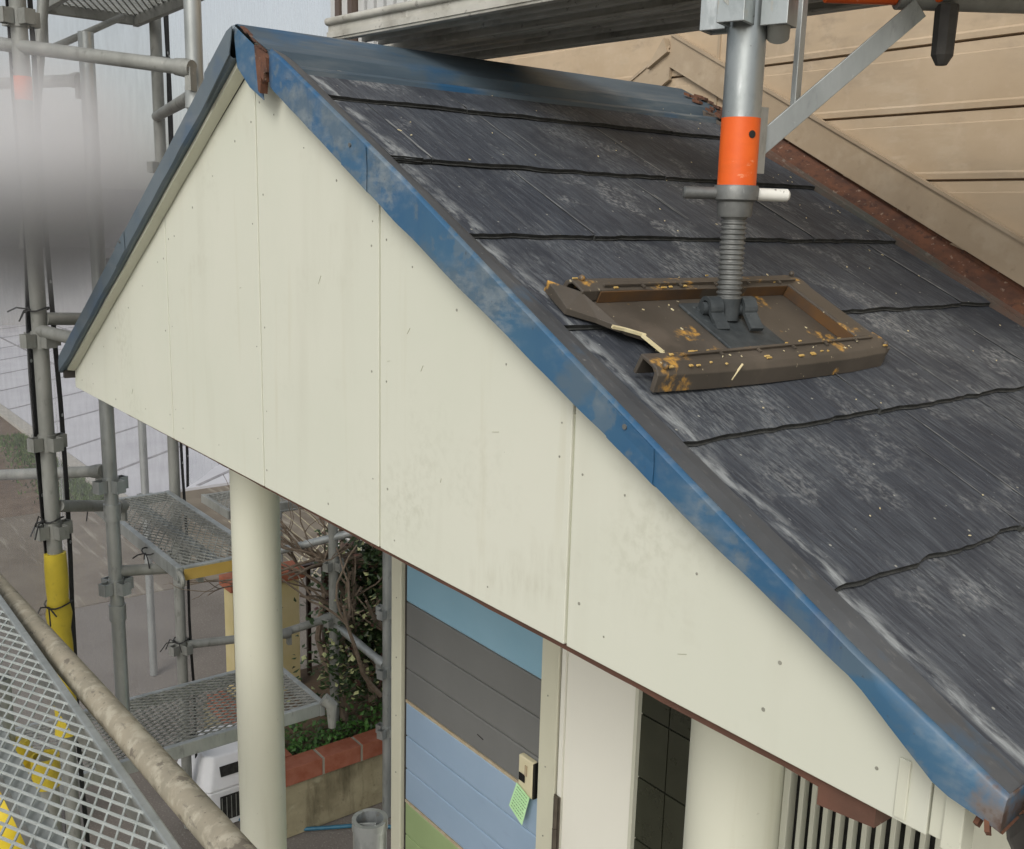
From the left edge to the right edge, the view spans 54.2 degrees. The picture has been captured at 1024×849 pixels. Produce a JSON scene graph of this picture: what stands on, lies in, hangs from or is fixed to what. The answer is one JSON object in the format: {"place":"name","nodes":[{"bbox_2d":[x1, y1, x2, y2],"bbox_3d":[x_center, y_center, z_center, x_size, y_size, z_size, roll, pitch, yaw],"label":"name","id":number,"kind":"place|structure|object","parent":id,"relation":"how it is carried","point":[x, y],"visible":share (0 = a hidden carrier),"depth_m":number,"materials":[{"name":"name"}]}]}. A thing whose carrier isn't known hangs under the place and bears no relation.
{"place":"outdoors","nodes":[
{"label":"outdoors","id":0,"kind":"place"},
{"bbox_2d":[0,416,89,517],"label":"soil bed","id":1,"kind":"object","parent":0,"point":[13,502],"depth_m":10.74,"materials":[{"name":"brown soil"}]},
{"bbox_2d":[0,184,144,325],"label":"wall","id":2,"kind":"structure","parent":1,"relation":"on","point":[67,220],"depth_m":26.23,"materials":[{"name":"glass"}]},
{"bbox_2d":[0,431,103,503],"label":"grass","id":3,"kind":"structure","parent":0,"point":[84,489],"depth_m":11.69,"materials":[{"name":"green plant"}]},
{"bbox_2d":[0,325,229,495],"bbox_3d":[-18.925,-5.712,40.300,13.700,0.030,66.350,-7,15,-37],"label":"paving","id":4,"kind":"structure","parent":0,"point":[86,428],"depth_m":13.64,"materials":[{"name":"grey concrete"}]},
{"bbox_2d":[0,485,327,615],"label":"terrace","id":5,"kind":"structure","parent":0,"point":[22,562],"depth_m":8.92,"materials":[{"name":"concrete"}]},
{"bbox_2d":[0,0,330,189],"label":"sky","id":6,"kind":"structure","parent":0,"point":[124,95],"materials":[{"name":"white"}]},
{"bbox_2d":[0,567,390,848],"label":"road","id":7,"kind":"structure","parent":0,"point":[94,640],"depth_m":6.74,"materials":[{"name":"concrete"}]},
{"bbox_2d":[0,0,82,848],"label":"scaffold pole","id":8,"kind":"object","parent":7,"relation":"on","point":[19,18],"visible":0.84,"depth_m":3.24,"materials":[{"name":"grey metal"}]},
{"bbox_2d":[7,306,49,321],"bbox_3d":[-1.544,-0.356,3.208,0.121,0.048,0.069,-2,12,-16],"label":"cable tie","id":9,"kind":"object","parent":8,"relation":"attached to","point":[27,309],"visible":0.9,"depth_m":3.18,"materials":[{"name":"black plastic"}]},
{"bbox_2d":[5,0,66,843],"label":"scaffold pole","id":10,"kind":"object","parent":8,"relation":"attached to","point":[31,379],"visible":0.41,"depth_m":3.23,"materials":[{"name":"grey metal"}]},
{"bbox_2d":[0,594,181,848],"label":"deck","id":11,"kind":"structure","parent":10,"relation":"attached to","point":[29,813],"depth_m":1.60,"materials":[{"name":"metal"}]},
{"bbox_2d":[0,573,256,848],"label":"scaffold ledger","id":12,"kind":"object","parent":11,"relation":"attached to","point":[208,823],"visible":1,"depth_m":1.66,"materials":[{"name":"beige metal"}]},
{"bbox_2d":[30,516,63,539],"bbox_3d":[-1.552,0.333,3.338,0.070,0.071,0.117,11,15,38],"label":"cable tie","id":13,"kind":"object","parent":8,"relation":"attached to","point":[41,522],"visible":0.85,"depth_m":3.31,"materials":[{"name":"black plastic"}]},
{"bbox_2d":[35,325,70,342],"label":"scaffold ledger","id":14,"kind":"object","parent":8,"relation":"attached to","point":[54,333],"visible":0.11,"depth_m":3.15,"materials":[{"name":"grey metal"}]},
{"bbox_2d":[37,599,72,626],"bbox_3d":[-1.549,0.629,3.384,0.091,0.048,0.156,3,12,6],"label":"cable tie","id":15,"kind":"object","parent":8,"relation":"attached to","point":[50,609],"visible":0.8,"depth_m":3.36,"materials":[{"name":"black plastic"}]},
{"bbox_2d":[47,312,80,324],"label":"scaffold ledger","id":16,"kind":"object","parent":8,"relation":"attached to","point":[59,318],"visible":0.12,"depth_m":3.24,"materials":[{"name":"grey metal"}]},
{"bbox_2d":[59,499,128,520],"bbox_3d":[-1.514,0.314,3.616,0.053,0.222,0.503,2,12,3],"label":"scaffold ledger","id":17,"kind":"object","parent":8,"relation":"attached to","point":[81,505],"visible":0.69,"depth_m":3.54,"materials":[{"name":"grey metal"}]},
{"bbox_2d":[77,31,133,711],"bbox_3d":[-1.419,-0.041,3.506,0.111,2.520,0.111,-1,12,-13],"label":"scaffold pole","id":18,"kind":"object","parent":7,"relation":"on","point":[115,585],"visible":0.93,"depth_m":3.51,"materials":[{"name":"metal"}]},
{"bbox_2d":[0,72,80,98],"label":"scaffold ledger","id":19,"kind":"object","parent":18,"relation":"attached to","point":[72,80],"visible":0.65,"depth_m":3.38,"materials":[{"name":"grey metal"}]},
{"bbox_2d":[0,464,102,481],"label":"scaffold ledger","id":20,"kind":"object","parent":18,"relation":"attached to","point":[93,471],"visible":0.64,"depth_m":3.64,"materials":[{"name":"grey metal"}]},
{"bbox_2d":[121,560,203,581],"bbox_3d":[-1.309,0.557,3.736,0.315,0.126,0.053,-8,15,-39],"label":"scaffold ledger","id":21,"kind":"object","parent":18,"relation":"attached to","point":[137,569],"visible":0.33,"depth_m":3.68,"materials":[{"name":"grey metal"}]},
{"bbox_2d":[95,490,231,588],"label":"deck","id":22,"kind":"structure","parent":21,"relation":"on","point":[211,563],"depth_m":3.92,"materials":[{"name":"metal"}]},
{"bbox_2d":[132,547,161,568],"bbox_3d":[-1.349,0.492,3.739,0.095,0.050,0.109,7,13,24],"label":"cable tie","id":23,"kind":"object","parent":22,"relation":"attached to","point":[142,553],"visible":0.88,"depth_m":3.72,"materials":[{"name":"black plastic"}]},
{"bbox_2d":[137,420,157,675],"bbox_3d":[-2.323,0.541,6.357,0.111,2.250,0.111,-1,12,-13],"label":"scaffold pole","id":24,"kind":"object","parent":7,"relation":"on","point":[144,475],"visible":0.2,"depth_m":6.43,"materials":[{"name":"metal"}]},
{"bbox_2d":[147,0,195,828],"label":"scaffold pole","id":25,"kind":"object","parent":7,"relation":"on","point":[155,33],"visible":0.37,"depth_m":4.59,"materials":[{"name":"grey metal"}]},
{"bbox_2d":[37,13,125,58],"bbox_3d":[-1.521,-1.386,3.556,0.024,0.273,0.719,2,12,1],"label":"scaffold ledger","id":26,"kind":"object","parent":25,"relation":"attached to","point":[71,39],"visible":0.47,"depth_m":3.64,"materials":[{"name":"grey metal"}]},
{"bbox_2d":[27,0,196,848],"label":"dust sheet","id":27,"kind":"object","parent":25,"relation":"attached to","point":[50,288],"visible":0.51,"depth_m":3.41,"materials":[{"name":"black fabric"}]},
{"bbox_2d":[19,0,48,249],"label":"scaffold ledger","id":28,"kind":"object","parent":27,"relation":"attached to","point":[42,10],"visible":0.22,"depth_m":3.33,"materials":[{"name":"grey metal"}]},
{"bbox_2d":[46,24,48,42],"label":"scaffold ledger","id":29,"kind":"object","parent":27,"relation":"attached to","point":[47,39],"depth_m":3.48,"materials":[{"name":"grey metal"}]},
{"bbox_2d":[48,0,203,26],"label":"deck","id":30,"kind":"structure","parent":25,"relation":"attached to","point":[148,13],"depth_m":4.06,"materials":[{"name":"grey metal"}]},
{"bbox_2d":[160,637,188,652],"bbox_3d":[-1.587,1.041,4.743,0.084,0.060,0.136,8,13,29],"label":"cable tie","id":31,"kind":"object","parent":25,"relation":"attached to","point":[174,642],"visible":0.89,"depth_m":4.73,"materials":[{"name":"black plastic"}]},
{"bbox_2d":[187,628,291,647],"bbox_3d":[-1.336,1.073,4.928,0.524,0.136,0.053,-6,14,-34],"label":"scaffold ledger","id":32,"kind":"object","parent":25,"relation":"attached to","point":[224,640],"visible":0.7,"depth_m":4.85,"materials":[{"name":"grey metal"}]},
{"bbox_2d":[177,722,239,822],"bbox_3d":[-1.484,1.748,5.122,0.350,0.425,0.413,-7,15,-37],"label":"air conditioner unit","id":33,"kind":"object","parent":7,"relation":"on","point":[215,774],"visible":0.25,"depth_m":4.95,"materials":[{"name":"white plastic"}]},
{"bbox_2d":[219,560,304,699],"bbox_3d":[-1.401,1.324,5.671,0.440,1.040,0.160,-7,15,-37],"label":"gate post","id":34,"kind":"object","parent":7,"relation":"on","point":[290,612],"visible":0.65,"depth_m":5.63,"materials":[{"name":"yellow"}]},
{"bbox_2d":[228,507,327,580],"bbox_3d":[0.052,0.749,9.597,6.103,0.669,0.048,-7,15,-37],"label":"chain link fence","id":35,"kind":"object","parent":7,"relation":"on","point":[281,512],"visible":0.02,"depth_m":8.19,"materials":[{"name":"grey metal"}]},
{"bbox_2d":[203,658,381,837],"bbox_3d":[-0.575,1.641,5.889,2.155,0.375,1.065,-7,15,-37],"label":"planter","id":36,"kind":"object","parent":7,"relation":"on","point":[330,782],"visible":0.18,"depth_m":5.04,"materials":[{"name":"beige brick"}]},
{"bbox_2d":[164,475,381,734],"bbox_3d":[-0.773,0.872,5.391,1.393,1.452,2.023,8,13,27],"label":"ivy shrub","id":37,"kind":"object","parent":36,"relation":"in","point":[364,565],"visible":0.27,"depth_m":5.27,"materials":[{"name":"green plant"}]},
{"bbox_2d":[322,523,344,729],"bbox_3d":[-0.922,0.897,5.179,0.111,1.600,0.111,-1,12,-13],"label":"scaffold pole","id":38,"kind":"object","parent":36,"relation":"on","point":[332,567],"visible":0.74,"depth_m":5.15,"materials":[{"name":"grey metal"}]},
{"bbox_2d":[283,613,330,633],"bbox_3d":[-1.099,1.039,5.109,0.367,0.099,0.053,-5,13,-28],"label":"scaffold ledger","id":39,"kind":"object","parent":38,"relation":"attached to","point":[302,626],"visible":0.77,"depth_m":5.12,"materials":[{"name":"grey metal"}]},
{"bbox_2d":[281,531,354,553],"bbox_3d":[-1.010,0.603,5.144,0.650,0.263,0.053,5,12,15],"label":"scaffold ledger","id":40,"kind":"object","parent":38,"relation":"attached to","point":[321,540],"visible":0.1,"depth_m":5.12,"materials":[{"name":"metal"}]},
{"bbox_2d":[333,624,382,667],"bbox_3d":[-0.773,1.135,5.074,0.404,0.167,0.053,12,16,42],"label":"scaffold ledger","id":41,"kind":"object","parent":38,"relation":"attached to","point":[370,653],"visible":0.8,"depth_m":5.03,"materials":[{"name":"metal"}]},
{"bbox_2d":[285,687,381,754],"bbox_3d":[-0.827,1.502,5.455,1.115,0.211,0.547,-7,15,-37],"label":"ground cover","id":42,"kind":"object","parent":36,"relation":"on","point":[294,743],"visible":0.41,"depth_m":5.20,"materials":[{"name":"green plant"}]},
{"bbox_2d":[301,549,377,675],"bbox_3d":[-0.613,1.224,6.337,1.588,1.010,0.042,-7,15,-37],"label":"railing","id":43,"kind":"object","parent":36,"relation":"on","point":[308,631],"visible":0.05,"depth_m":5.87,"materials":[{"name":"grey metal"}]},
{"bbox_2d":[239,818,390,830],"bbox_3d":[-0.959,1.998,4.980,0.874,0.020,0.092,2,12,3],"label":"garden hose","id":44,"kind":"object","parent":7,"relation":"on","point":[327,827],"visible":0.34,"depth_m":4.97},
{"bbox_2d":[330,0,410,593],"bbox_3d":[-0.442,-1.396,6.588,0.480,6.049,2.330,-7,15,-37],"label":"neighbouring building","id":45,"kind":"structure","parent":7,"relation":"on","point":[339,7],"depth_m":6.81,"materials":[{"name":"grey"}]},
{"bbox_2d":[166,15,188,486],"bbox_3d":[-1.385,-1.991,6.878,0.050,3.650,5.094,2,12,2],"label":"scaffold pole","id":46,"kind":"object","parent":45,"relation":"attached to","point":[187,448],"visible":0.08,"depth_m":4.43,"materials":[{"name":"grey metal"}]},
{"bbox_2d":[376,551,391,817],"bbox_3d":[-0.612,1.085,4.921,0.111,1.850,0.111,-1,12,-13],"label":"scaffold pole","id":47,"kind":"object","parent":7,"relation":"on","point":[383,673],"visible":0.55,"depth_m":4.93,"materials":[{"name":"metal"}]},
{"bbox_3d":[-1.987,1.360,3.646,0.126,1.750,0.126,-7,15,-37],"label":"scaffold pole","id":48,"kind":"object","parent":7,"relation":"on","visible":0},
{"bbox_2d":[15,667,324,793],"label":"deck","id":49,"kind":"structure","parent":48,"relation":"attached to","point":[301,692],"depth_m":4.16,"materials":[{"name":"metal"}]},
{"bbox_2d":[319,693,337,728],"bbox_3d":[-0.780,1.216,4.258,0.078,0.151,0.055,0,12,-8],"label":"locking pin","id":50,"kind":"object","parent":49,"relation":"hanging from","point":[328,702],"visible":1,"depth_m":4.24,"materials":[{"name":"grey metal"}]},
{"bbox_2d":[201,490,297,518],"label":"deck","id":51,"kind":"structure","parent":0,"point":[209,500],"depth_m":5.63,"materials":[{"name":"grey metal"}]},
{"label":"ground","id":52,"kind":"structure","parent":0,"visible":0},
{"bbox_2d":[0,673,34,848],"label":"padded pole","id":53,"kind":"object","parent":52,"relation":"on","point":[8,833],"visible":0.19,"depth_m":2.23,"materials":[{"name":"metal"}]},
{"bbox_2d":[30,749,61,831],"bbox_3d":[-1.058,1.615,2.399,0.060,1.800,0.060,-7,15,-37],"label":"padded pole","id":54,"kind":"object","parent":52,"relation":"on","point":[44,794],"visible":0.49,"depth_m":2.21,"materials":[{"name":"yellow plastic"}]},
{"bbox_2d":[0,404,127,497],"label":"kerb","id":55,"kind":"structure","parent":52,"relation":"on","point":[16,421],"depth_m":13.60,"materials":[{"name":"grey concrete"}]},
{"bbox_2d":[352,808,387,848],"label":"open post top","id":56,"kind":"object","parent":52,"relation":"on","point":[369,827],"visible":1,"depth_m":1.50,"materials":[{"name":"metal"}]},
{"bbox_2d":[58,24,1023,848],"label":"porch","id":57,"kind":"object","parent":52,"relation":"on","point":[332,268],"visible":0.98,"depth_m":1.50,"materials":[{"name":"paint"}]},
{"bbox_2d":[183,0,203,109],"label":"scaffold pole","id":58,"kind":"object","parent":57,"relation":"on","point":[193,30],"visible":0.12,"depth_m":2.83,"materials":[{"name":"metal"}]},
{"bbox_2d":[0,37,196,91],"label":"scaffold ledger","id":59,"kind":"object","parent":58,"relation":"attached to","point":[186,68],"visible":1,"depth_m":2.91,"materials":[{"name":"grey metal"}]},
{"bbox_2d":[152,92,184,120],"bbox_3d":[-1.215,-1.114,3.586,0.053,0.139,1.524,-3,13,-23],"label":"scaffold ledger","id":60,"kind":"object","parent":58,"relation":"attached to","point":[175,105],"visible":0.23,"depth_m":3.49,"materials":[{"name":"grey metal"}]},
{"bbox_2d":[544,271,889,392],"bbox_3d":[0.302,-0.139,1.390,0.514,0.132,0.222,-7,15,-37],"label":"metal tray","id":61,"kind":"object","parent":57,"relation":"on","point":[818,334],"visible":0.98,"depth_m":1.34,"materials":[{"name":"brown painted steel"},{"name":"rust"}]},
{"bbox_2d":[678,0,798,347],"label":"scaffold jack post","id":62,"kind":"object","parent":61,"relation":"on","point":[727,316],"visible":0.98,"depth_m":1.34,"materials":[{"name":"metal"}]},
{"bbox_2d":[757,0,925,173],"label":"scaffold bracket","id":63,"kind":"object","parent":62,"relation":"attached to","point":[799,110],"visible":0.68,"depth_m":1.40,"materials":[{"name":"metal"}]},
{"bbox_2d":[324,0,700,49],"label":"scaffold plank","id":64,"kind":"object","parent":63,"relation":"on","point":[417,24],"visible":0.84,"depth_m":1.93,"materials":[{"name":"metal"}]},
{"bbox_2d":[377,0,886,59],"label":"scaffold plank","id":65,"kind":"object","parent":63,"relation":"on","point":[678,21],"visible":0.33,"depth_m":2.03,"materials":[{"name":"metal"}]},
{"bbox_2d":[823,0,1023,65],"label":"bracket arm","id":66,"kind":"object","parent":63,"relation":"attached to","point":[946,12],"visible":1,"depth_m":1.41},
{"bbox_2d":[391,5,1023,848],"bbox_3d":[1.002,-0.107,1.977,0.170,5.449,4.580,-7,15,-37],"label":"house","id":67,"kind":"structure","parent":52,"relation":"on","point":[483,697],"depth_m":2.83,"materials":[{"name":"beige"}]},
{"bbox_2d":[509,783,529,824],"bbox_3d":[0.022,1.270,3.359,0.013,0.130,0.098,-7,15,-37],"label":"paper note","id":68,"kind":"object","parent":67,"relation":"attached to","point":[518,803],"visible":1,"depth_m":3.36,"materials":[{"name":"green paper"}]},
{"bbox_2d":[518,753,537,799],"bbox_3d":[0.052,1.172,3.336,0.026,0.133,0.079,-7,15,-37],"label":"intercom","id":69,"kind":"object","parent":67,"relation":"attached to","point":[528,776],"visible":1,"depth_m":3.32,"materials":[{"name":"beige plastic"}]},
{"bbox_2d":[519,771,524,782],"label":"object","id":70,"kind":"structure","parent":69,"relation":"in","point":[521,776],"depth_m":3.34,"materials":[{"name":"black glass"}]},
{"bbox_2d":[551,652,642,848],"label":"door","id":71,"kind":"structure","parent":67,"relation":"in","point":[604,711],"depth_m":3.05,"materials":[{"name":"beige paint"}]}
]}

